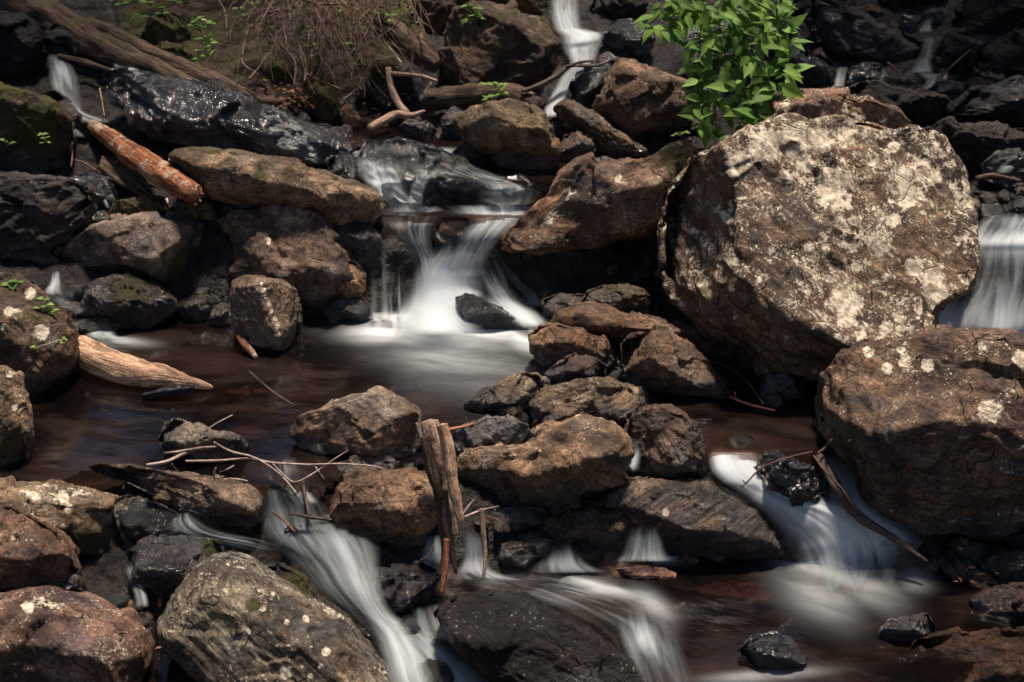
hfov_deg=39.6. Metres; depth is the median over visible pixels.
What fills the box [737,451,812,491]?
twig
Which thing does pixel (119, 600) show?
boulder
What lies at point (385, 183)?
waterfall
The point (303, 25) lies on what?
seedling
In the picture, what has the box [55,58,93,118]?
waterfall
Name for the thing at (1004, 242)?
waterfall
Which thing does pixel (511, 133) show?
boulder
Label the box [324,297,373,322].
boulder
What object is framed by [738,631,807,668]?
boulder
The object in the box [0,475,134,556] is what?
boulder
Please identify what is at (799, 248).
boulder
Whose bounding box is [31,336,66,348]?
seedling
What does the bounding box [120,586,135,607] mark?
stone
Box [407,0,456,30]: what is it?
boulder
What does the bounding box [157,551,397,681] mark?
boulder
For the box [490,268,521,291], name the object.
boulder
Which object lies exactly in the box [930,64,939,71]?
stone
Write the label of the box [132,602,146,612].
stone
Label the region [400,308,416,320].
waterfall
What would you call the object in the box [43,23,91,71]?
boulder
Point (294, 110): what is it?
stone
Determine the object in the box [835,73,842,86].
waterfall
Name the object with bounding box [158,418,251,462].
boulder
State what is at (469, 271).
waterfall
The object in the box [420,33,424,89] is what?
stick
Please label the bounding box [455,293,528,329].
boulder
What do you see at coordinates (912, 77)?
boulder
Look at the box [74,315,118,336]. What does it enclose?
boulder
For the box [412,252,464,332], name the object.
waterfall
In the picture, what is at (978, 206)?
boulder
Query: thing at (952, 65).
twig
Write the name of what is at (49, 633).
boulder
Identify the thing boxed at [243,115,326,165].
boulder
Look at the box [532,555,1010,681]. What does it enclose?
pool water
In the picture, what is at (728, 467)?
waterfall
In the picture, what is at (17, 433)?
boulder
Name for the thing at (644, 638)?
waterfall
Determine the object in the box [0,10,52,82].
boulder
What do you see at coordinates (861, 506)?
waterfall
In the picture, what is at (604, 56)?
stone
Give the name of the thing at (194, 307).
boulder
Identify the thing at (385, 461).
boulder
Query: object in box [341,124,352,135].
stone
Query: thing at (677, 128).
stone
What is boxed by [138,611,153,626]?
stone
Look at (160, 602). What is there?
stick
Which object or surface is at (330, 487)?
stone
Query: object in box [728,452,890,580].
waterfall
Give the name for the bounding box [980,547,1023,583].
boulder
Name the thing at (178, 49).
boulder
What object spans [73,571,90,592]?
boulder
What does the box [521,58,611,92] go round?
branch
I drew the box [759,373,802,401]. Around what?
boulder
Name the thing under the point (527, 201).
waterfall
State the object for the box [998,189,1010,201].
stone
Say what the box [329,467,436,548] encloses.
boulder
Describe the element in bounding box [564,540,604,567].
boulder
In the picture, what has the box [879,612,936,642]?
boulder
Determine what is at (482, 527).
stick
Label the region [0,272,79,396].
boulder
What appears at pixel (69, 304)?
stone
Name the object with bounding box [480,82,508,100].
seedling
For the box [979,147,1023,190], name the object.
boulder
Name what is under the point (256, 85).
boulder
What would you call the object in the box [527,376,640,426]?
boulder
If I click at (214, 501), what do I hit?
boulder
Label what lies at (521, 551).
boulder
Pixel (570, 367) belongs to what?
boulder
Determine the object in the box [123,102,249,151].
boulder
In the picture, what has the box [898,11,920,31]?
boulder
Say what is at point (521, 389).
boulder
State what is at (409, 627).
boulder
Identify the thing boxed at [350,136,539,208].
boulder
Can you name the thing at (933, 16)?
boulder
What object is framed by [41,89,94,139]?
boulder
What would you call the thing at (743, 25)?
leafy shrub
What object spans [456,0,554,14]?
boulder
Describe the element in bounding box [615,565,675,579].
boulder
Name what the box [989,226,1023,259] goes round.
waterfall
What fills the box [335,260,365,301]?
boulder
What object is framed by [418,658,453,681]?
boulder
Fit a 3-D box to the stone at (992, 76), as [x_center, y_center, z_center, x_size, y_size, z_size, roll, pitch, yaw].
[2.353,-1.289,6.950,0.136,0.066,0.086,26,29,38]
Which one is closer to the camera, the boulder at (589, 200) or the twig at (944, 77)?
the boulder at (589, 200)
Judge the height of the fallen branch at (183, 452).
0.103 m
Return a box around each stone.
[57,305,72,317]
[64,301,74,312]
[71,301,84,313]
[82,220,90,228]
[91,210,110,223]
[119,494,133,504]
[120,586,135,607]
[127,494,150,501]
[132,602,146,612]
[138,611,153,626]
[194,285,209,295]
[276,105,292,115]
[288,105,299,115]
[325,483,334,491]
[329,126,345,133]
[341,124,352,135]
[356,79,372,98]
[358,78,370,85]
[374,69,385,75]
[376,99,392,108]
[389,118,407,124]
[413,111,436,122]
[474,516,489,526]
[494,515,510,533]
[521,252,535,259]
[539,285,562,297]
[597,52,615,66]
[600,280,611,285]
[633,384,648,405]
[669,133,683,139]
[672,125,682,132]
[678,136,691,142]
[680,553,699,563]
[687,118,699,132]
[704,556,725,561]
[810,47,825,56]
[838,68,848,75]
[908,535,924,549]
[922,558,939,573]
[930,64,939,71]
[932,77,948,81]
[938,67,948,73]
[940,560,960,579]
[947,536,970,554]
[950,556,975,576]
[968,577,988,586]
[972,570,998,584]
[979,191,997,203]
[980,71,1005,81]
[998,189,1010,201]
[1009,197,1023,216]
[1010,182,1019,190]
[1014,181,1023,195]
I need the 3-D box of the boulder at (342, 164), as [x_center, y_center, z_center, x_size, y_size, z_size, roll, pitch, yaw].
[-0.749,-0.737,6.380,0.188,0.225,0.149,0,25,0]
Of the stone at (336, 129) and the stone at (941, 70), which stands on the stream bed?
the stone at (941, 70)
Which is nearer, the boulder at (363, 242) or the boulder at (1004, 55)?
the boulder at (363, 242)
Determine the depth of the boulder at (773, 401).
5.34 m
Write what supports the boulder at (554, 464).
on the stream bed
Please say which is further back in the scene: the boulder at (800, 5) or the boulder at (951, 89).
the boulder at (800, 5)
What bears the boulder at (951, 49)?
on the stream bed
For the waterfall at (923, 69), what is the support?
on the gully water at (930, 76)
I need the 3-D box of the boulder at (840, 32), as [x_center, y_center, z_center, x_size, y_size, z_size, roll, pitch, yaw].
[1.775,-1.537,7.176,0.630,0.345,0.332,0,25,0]
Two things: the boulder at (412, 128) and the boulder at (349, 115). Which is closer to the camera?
the boulder at (412, 128)
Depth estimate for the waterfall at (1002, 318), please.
5.50 m
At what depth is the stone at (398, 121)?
6.97 m
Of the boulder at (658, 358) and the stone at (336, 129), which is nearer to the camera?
the boulder at (658, 358)
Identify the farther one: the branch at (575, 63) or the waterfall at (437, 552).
the branch at (575, 63)
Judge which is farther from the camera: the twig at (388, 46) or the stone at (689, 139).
the twig at (388, 46)
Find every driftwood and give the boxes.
[57,54,110,70]
[78,335,212,388]
[236,334,257,358]
[367,67,437,130]
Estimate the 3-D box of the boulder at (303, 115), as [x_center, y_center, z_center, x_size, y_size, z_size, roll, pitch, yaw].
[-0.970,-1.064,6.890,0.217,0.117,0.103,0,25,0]
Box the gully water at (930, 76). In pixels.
[822,72,969,88]
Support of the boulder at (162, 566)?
on the stream bed
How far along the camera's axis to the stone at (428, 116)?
6.96 m
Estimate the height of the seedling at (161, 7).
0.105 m
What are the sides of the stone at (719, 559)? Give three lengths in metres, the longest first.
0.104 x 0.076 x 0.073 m
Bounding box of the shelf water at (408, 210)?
[383,203,530,217]
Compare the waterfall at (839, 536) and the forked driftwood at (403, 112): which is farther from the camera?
the forked driftwood at (403, 112)
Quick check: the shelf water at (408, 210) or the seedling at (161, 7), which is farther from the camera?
the seedling at (161, 7)
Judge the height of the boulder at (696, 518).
0.383 m
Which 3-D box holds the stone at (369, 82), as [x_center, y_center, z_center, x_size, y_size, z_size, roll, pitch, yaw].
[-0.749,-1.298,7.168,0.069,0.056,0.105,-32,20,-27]
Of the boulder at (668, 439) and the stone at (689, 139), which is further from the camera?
the stone at (689, 139)
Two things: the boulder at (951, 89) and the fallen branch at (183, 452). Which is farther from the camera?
the boulder at (951, 89)
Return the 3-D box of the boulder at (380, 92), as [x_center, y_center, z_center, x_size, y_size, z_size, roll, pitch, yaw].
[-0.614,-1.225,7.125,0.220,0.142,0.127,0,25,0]
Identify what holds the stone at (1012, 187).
on the stream bed
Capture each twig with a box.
[99,88,104,115]
[213,465,247,481]
[249,370,292,403]
[342,90,355,101]
[381,39,401,62]
[463,499,474,513]
[464,506,498,517]
[485,515,510,529]
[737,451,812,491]
[887,62,902,76]
[940,40,978,76]
[942,72,947,81]
[975,173,1020,182]
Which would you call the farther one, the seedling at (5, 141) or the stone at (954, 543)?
the seedling at (5, 141)
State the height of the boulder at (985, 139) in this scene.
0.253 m
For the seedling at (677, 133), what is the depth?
6.40 m
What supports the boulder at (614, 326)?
on the stream bed
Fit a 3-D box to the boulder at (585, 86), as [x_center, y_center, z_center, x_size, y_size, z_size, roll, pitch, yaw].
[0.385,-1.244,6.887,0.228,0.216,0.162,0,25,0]
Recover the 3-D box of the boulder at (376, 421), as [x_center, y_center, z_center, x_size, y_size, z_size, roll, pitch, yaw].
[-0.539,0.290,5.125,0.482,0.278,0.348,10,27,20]
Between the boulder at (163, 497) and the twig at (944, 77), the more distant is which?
the twig at (944, 77)
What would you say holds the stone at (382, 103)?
on the stream bed
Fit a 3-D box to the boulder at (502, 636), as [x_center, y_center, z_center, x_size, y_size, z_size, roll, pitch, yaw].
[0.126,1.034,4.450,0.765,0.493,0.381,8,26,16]
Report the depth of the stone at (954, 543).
5.01 m
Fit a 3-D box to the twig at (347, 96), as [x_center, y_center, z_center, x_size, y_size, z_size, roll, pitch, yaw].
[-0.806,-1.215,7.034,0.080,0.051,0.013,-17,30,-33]
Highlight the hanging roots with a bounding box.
[187,0,450,98]
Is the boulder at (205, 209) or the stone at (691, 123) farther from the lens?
the stone at (691, 123)
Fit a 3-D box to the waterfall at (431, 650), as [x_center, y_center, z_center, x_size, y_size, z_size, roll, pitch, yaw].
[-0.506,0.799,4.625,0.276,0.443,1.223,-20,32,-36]
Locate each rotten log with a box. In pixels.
[0,0,199,80]
[81,15,281,105]
[367,9,440,72]
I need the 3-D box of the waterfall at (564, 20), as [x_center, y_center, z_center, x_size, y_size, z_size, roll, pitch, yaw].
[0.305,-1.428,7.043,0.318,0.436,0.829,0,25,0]
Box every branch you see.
[146,414,385,492]
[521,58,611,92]
[565,60,593,67]
[813,439,927,562]
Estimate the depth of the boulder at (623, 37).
7.09 m
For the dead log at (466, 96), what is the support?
on the stream bed
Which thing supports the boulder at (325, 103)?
on the stream bed
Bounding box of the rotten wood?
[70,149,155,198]
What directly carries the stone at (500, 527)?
on the stream bed
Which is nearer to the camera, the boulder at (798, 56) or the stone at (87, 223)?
the stone at (87, 223)
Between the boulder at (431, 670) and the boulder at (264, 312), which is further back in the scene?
the boulder at (264, 312)
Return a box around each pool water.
[0,310,835,486]
[332,123,569,191]
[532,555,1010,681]
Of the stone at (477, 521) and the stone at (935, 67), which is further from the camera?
the stone at (935, 67)
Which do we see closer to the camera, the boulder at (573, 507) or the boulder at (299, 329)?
the boulder at (573, 507)
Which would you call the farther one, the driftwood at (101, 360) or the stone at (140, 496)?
the driftwood at (101, 360)
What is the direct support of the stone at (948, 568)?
in the pool water at (703, 619)
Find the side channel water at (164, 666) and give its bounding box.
[141,614,194,681]
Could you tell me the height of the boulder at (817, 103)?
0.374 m
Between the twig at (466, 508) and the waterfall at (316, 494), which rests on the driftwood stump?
the twig at (466, 508)
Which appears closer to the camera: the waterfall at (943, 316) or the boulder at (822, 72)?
the waterfall at (943, 316)
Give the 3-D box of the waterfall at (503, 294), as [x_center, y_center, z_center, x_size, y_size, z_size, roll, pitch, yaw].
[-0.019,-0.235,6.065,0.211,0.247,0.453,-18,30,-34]
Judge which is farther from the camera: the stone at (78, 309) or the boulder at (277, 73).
the boulder at (277, 73)
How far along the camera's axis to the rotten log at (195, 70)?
6.82 m
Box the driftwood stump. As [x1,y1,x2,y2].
[415,419,474,592]
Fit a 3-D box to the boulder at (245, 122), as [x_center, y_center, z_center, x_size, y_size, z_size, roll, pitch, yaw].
[-1.300,-0.996,6.586,1.252,0.551,0.394,4,25,9]
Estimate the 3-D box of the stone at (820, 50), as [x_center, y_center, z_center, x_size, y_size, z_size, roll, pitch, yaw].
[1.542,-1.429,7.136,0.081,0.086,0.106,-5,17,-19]
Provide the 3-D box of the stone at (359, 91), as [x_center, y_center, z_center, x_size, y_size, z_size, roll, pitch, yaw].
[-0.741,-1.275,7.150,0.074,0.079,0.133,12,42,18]
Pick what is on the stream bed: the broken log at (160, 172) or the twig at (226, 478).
the broken log at (160, 172)
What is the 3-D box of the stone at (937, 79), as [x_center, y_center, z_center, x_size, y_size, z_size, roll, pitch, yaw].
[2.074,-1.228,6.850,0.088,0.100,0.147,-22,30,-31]
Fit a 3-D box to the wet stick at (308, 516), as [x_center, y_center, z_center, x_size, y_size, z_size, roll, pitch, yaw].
[-0.667,0.538,4.806,0.147,0.070,0.160,0,25,0]
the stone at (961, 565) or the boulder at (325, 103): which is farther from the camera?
the boulder at (325, 103)
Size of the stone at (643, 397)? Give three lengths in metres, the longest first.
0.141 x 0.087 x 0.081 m
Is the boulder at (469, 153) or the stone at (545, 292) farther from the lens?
the boulder at (469, 153)
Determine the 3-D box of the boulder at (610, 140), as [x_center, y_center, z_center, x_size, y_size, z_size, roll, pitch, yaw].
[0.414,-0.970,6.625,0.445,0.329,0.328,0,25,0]
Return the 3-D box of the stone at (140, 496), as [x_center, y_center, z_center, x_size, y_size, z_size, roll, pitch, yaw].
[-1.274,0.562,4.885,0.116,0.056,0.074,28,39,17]
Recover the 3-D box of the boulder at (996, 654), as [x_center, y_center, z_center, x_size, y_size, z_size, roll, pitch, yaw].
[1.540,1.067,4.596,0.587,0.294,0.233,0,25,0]
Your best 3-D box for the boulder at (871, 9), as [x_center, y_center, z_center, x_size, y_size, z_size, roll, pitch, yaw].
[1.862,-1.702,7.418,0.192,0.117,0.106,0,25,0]
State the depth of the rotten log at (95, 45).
6.94 m
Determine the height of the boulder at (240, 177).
0.425 m
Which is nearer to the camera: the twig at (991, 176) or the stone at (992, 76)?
the twig at (991, 176)
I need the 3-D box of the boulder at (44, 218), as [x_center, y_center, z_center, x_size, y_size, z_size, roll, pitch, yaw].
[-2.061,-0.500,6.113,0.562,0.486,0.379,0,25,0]
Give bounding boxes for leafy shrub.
[634,0,815,148]
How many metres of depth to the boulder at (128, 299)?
5.97 m
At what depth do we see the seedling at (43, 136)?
6.25 m
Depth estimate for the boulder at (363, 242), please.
6.14 m
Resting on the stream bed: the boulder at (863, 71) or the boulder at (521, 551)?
the boulder at (863, 71)
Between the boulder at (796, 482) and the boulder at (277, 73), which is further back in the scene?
the boulder at (277, 73)
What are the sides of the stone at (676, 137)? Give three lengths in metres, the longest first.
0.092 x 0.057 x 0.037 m
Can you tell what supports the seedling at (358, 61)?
attached to the hanging roots
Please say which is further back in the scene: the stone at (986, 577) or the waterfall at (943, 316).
the waterfall at (943, 316)
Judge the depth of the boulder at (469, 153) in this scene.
6.42 m
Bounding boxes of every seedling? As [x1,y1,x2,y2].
[0,138,14,146]
[1,279,23,289]
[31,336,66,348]
[33,296,59,315]
[37,132,50,142]
[122,0,182,16]
[189,15,217,66]
[233,0,274,44]
[288,0,318,57]
[337,0,395,30]
[341,41,365,64]
[372,0,417,27]
[460,4,484,26]
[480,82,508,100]
[671,130,689,135]
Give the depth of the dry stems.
5.37 m
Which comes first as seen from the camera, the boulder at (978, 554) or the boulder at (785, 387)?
the boulder at (978, 554)
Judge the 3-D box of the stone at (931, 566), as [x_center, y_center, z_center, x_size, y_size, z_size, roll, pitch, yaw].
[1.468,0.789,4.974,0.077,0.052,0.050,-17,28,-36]
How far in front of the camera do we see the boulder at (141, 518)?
4.76 m
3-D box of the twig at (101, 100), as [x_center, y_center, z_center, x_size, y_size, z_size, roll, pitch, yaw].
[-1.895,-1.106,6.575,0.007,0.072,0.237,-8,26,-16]
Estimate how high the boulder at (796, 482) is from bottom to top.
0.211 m
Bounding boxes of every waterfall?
[47,273,118,338]
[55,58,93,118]
[279,511,465,681]
[299,487,325,509]
[325,527,422,681]
[366,164,407,205]
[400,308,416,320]
[409,174,430,204]
[410,210,428,324]
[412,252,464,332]
[421,79,428,95]
[427,540,438,559]
[451,205,513,322]
[458,173,519,205]
[463,538,499,578]
[492,285,527,312]
[494,296,538,324]
[515,191,535,206]
[546,2,589,115]
[551,557,577,570]
[562,28,596,42]
[630,444,637,467]
[634,551,656,558]
[636,625,655,651]
[713,452,750,481]
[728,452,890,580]
[832,462,908,541]
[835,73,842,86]
[918,66,927,71]
[937,303,950,324]
[947,217,1023,332]
[992,284,1011,328]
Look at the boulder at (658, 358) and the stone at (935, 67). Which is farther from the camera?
the stone at (935, 67)
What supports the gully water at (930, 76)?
on the stream bed
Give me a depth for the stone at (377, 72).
7.15 m
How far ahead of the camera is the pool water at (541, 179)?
6.60 m
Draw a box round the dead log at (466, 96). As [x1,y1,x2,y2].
[422,82,545,110]
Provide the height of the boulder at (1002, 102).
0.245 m
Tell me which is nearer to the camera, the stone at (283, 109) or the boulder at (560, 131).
the boulder at (560, 131)
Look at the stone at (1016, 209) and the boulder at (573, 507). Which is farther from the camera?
the stone at (1016, 209)
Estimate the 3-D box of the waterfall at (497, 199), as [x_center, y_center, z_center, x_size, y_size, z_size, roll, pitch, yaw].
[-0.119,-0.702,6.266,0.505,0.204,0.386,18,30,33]
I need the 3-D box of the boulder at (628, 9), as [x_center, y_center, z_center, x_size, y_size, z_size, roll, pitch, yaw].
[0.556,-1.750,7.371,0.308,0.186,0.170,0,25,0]
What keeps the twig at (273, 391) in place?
in the pool water at (83, 419)
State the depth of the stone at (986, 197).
5.94 m
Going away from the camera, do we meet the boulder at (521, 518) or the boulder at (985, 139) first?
the boulder at (521, 518)
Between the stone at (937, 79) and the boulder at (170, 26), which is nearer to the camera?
the stone at (937, 79)
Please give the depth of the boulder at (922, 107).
6.50 m
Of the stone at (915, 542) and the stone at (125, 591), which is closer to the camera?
the stone at (125, 591)
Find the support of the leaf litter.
on the stream bed
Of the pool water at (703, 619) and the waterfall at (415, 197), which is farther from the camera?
the waterfall at (415, 197)
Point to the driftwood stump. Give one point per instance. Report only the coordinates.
(437, 443)
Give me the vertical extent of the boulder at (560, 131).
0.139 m
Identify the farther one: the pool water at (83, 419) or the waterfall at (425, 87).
the waterfall at (425, 87)
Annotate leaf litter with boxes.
[100,79,998,648]
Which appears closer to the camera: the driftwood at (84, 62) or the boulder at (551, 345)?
the boulder at (551, 345)
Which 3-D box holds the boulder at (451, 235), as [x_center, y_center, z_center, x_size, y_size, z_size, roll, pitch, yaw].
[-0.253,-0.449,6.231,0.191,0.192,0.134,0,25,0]
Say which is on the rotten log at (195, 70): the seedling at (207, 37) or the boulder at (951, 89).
the seedling at (207, 37)
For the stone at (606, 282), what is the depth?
6.16 m
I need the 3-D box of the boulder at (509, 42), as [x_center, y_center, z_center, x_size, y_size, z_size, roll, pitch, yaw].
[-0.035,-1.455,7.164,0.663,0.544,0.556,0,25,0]
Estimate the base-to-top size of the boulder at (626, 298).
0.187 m
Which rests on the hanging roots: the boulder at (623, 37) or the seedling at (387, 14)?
the seedling at (387, 14)
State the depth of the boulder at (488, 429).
5.03 m
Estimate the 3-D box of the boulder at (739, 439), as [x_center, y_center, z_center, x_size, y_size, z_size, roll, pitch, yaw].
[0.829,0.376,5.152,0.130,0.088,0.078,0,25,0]
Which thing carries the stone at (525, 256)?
on the stream bed
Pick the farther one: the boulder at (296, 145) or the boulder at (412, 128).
the boulder at (412, 128)
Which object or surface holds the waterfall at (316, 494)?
on the stream bed
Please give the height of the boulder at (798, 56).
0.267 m
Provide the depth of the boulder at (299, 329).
5.97 m
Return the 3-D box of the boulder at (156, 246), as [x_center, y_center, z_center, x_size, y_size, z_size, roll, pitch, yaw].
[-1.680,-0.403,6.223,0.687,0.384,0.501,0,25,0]
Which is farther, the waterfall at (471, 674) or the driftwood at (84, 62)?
the driftwood at (84, 62)
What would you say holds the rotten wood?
on the boulder at (145, 202)
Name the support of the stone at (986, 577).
on the stream bed
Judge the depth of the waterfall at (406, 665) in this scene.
4.45 m
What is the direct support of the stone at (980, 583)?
on the stream bed
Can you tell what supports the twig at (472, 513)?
on the driftwood stump
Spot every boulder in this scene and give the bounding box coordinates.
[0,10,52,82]
[0,82,77,174]
[0,171,97,264]
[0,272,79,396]
[0,365,34,465]
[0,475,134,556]
[0,504,82,592]
[0,585,154,681]
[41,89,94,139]
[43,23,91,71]
[59,210,202,285]
[62,283,86,301]
[72,173,120,212]
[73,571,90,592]
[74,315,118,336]
[80,271,178,328]
[88,463,267,530]
[98,591,141,608]
[102,66,352,168]
[105,75,244,146]
[108,193,168,214]
[116,498,184,544]
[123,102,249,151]
[126,534,225,600]
[139,11,190,45]
[141,384,193,399]
[152,489,171,505]
[155,41,196,62]
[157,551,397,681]
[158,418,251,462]
[166,198,221,220]
[168,146,388,226]
[178,293,213,321]
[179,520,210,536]
[210,305,230,326]
[215,203,364,308]
[229,274,299,350]
[243,79,268,95]
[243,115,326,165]
[266,59,294,82]
[266,562,386,651]
[269,479,294,499]
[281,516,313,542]
[288,385,422,458]
[295,109,331,127]
[296,303,302,334]
[308,73,342,125]
[324,151,356,179]
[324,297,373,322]
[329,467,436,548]
[332,221,386,275]
[334,455,405,488]
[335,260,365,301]
[338,102,363,128]
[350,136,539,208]
[365,560,440,616]
[367,82,409,107]
[396,119,436,138]
[397,615,421,642]
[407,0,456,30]
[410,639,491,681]
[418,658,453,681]
[432,217,473,259]
[433,589,651,681]
[438,0,563,87]
[440,106,465,139]
[452,414,530,453]
[453,98,561,169]
[453,141,490,164]
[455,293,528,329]
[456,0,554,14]
[456,414,634,510]
[463,371,549,412]
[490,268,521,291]
[493,505,546,532]
[497,405,522,417]
[497,532,555,571]
[498,140,709,254]
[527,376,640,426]
[528,322,621,371]
[531,404,593,427]
[540,293,585,322]
[543,353,606,384]
[544,499,640,552]
[548,118,569,141]
[549,301,712,360]
[553,99,648,158]
[560,131,595,160]
[564,504,579,510]
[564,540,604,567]
[568,61,610,106]
[581,283,659,313]
[590,0,648,19]
[592,57,697,142]
[598,475,785,559]
[600,19,655,59]
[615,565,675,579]
[620,324,731,399]
[623,403,709,478]
[657,112,980,384]
[681,27,757,91]
[727,435,754,453]
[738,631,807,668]
[752,86,911,128]
[753,448,830,506]
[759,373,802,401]
[762,33,809,78]
[762,393,782,408]
[789,0,845,15]
[800,54,837,87]
[802,0,927,63]
[813,324,1023,542]
[845,61,889,85]
[849,80,950,126]
[854,3,884,15]
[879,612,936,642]
[896,71,924,82]
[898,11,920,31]
[910,626,1023,681]
[921,7,944,24]
[924,116,1023,160]
[928,79,969,98]
[932,31,983,72]
[943,75,1023,127]
[951,0,1023,32]
[955,541,989,565]
[967,28,1023,77]
[969,582,1023,628]
[970,192,981,217]
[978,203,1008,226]
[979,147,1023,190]
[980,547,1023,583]
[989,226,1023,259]
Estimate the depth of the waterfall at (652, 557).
4.92 m
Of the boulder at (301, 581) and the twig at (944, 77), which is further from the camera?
the twig at (944, 77)
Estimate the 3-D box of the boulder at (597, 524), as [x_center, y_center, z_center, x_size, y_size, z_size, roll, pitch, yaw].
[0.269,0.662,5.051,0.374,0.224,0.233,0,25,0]
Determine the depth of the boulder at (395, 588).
4.62 m
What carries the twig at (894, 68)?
on the boulder at (912, 77)
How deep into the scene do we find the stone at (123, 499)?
4.88 m
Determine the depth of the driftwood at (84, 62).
6.88 m
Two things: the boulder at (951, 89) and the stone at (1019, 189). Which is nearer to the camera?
the stone at (1019, 189)
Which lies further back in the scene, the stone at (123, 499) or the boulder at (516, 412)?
the boulder at (516, 412)
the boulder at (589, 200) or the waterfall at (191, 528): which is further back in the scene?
the boulder at (589, 200)
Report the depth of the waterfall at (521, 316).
6.00 m
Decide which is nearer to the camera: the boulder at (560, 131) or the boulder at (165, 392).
the boulder at (165, 392)
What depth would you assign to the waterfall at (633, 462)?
5.04 m
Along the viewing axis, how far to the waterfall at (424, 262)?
6.16 m
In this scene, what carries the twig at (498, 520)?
on the stick at (482, 527)
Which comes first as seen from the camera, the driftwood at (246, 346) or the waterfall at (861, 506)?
the waterfall at (861, 506)
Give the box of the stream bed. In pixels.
[0,0,1023,681]
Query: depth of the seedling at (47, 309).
5.45 m
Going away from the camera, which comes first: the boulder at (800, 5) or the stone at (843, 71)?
the stone at (843, 71)
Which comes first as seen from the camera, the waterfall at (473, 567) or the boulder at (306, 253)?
the waterfall at (473, 567)
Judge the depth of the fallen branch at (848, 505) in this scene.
4.93 m
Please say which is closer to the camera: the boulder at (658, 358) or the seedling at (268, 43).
the boulder at (658, 358)
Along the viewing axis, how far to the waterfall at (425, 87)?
6.99 m
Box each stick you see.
[158,599,162,606]
[271,511,295,532]
[290,480,333,520]
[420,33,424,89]
[479,508,486,579]
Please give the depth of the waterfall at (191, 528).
4.80 m
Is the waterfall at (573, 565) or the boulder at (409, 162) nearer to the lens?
the waterfall at (573, 565)
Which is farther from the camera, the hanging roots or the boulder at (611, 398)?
the hanging roots
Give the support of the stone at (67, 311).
on the stream bed
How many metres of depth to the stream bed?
6.18 m
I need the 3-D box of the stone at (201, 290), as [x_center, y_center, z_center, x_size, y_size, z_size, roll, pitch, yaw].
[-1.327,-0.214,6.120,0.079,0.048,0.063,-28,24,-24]
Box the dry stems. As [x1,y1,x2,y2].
[713,361,774,410]
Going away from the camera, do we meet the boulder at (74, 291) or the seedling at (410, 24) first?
the boulder at (74, 291)
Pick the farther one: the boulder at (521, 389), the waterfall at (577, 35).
the waterfall at (577, 35)
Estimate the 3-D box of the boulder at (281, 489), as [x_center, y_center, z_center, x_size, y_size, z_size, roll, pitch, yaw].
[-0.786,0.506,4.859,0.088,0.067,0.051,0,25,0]
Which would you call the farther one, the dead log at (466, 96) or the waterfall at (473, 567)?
the dead log at (466, 96)
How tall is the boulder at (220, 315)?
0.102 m
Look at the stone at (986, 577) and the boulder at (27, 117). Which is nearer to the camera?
the stone at (986, 577)
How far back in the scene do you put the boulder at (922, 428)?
4.88 m
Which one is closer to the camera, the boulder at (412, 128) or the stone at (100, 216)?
the stone at (100, 216)
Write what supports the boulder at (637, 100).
on the stream bed
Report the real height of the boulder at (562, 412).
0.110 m
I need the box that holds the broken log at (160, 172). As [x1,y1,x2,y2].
[87,119,204,204]
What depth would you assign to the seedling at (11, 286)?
5.48 m
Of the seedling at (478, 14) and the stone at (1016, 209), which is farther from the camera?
the seedling at (478, 14)
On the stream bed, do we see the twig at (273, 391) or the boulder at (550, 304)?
the boulder at (550, 304)
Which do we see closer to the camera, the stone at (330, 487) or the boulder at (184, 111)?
the stone at (330, 487)
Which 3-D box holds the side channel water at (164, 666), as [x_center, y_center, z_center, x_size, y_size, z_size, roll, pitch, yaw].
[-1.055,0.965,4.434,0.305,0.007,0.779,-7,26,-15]
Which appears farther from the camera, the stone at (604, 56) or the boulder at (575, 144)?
the stone at (604, 56)
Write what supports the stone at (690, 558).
on the stream bed
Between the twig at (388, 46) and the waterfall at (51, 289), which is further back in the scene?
the twig at (388, 46)
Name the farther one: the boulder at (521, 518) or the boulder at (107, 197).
the boulder at (107, 197)
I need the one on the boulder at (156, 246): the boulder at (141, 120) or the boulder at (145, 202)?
the boulder at (145, 202)
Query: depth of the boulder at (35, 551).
4.39 m
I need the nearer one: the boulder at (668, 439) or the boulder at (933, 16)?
the boulder at (668, 439)
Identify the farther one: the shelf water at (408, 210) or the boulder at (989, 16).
the boulder at (989, 16)
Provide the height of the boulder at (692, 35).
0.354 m
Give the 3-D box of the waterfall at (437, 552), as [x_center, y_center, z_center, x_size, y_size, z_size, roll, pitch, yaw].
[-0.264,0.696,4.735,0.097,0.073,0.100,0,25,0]
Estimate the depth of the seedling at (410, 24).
7.05 m
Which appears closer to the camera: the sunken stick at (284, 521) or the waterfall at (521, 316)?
the sunken stick at (284, 521)
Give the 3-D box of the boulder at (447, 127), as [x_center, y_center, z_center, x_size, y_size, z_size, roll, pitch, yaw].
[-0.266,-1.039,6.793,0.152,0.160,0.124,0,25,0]
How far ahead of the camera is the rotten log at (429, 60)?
6.98 m
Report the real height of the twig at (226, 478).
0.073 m

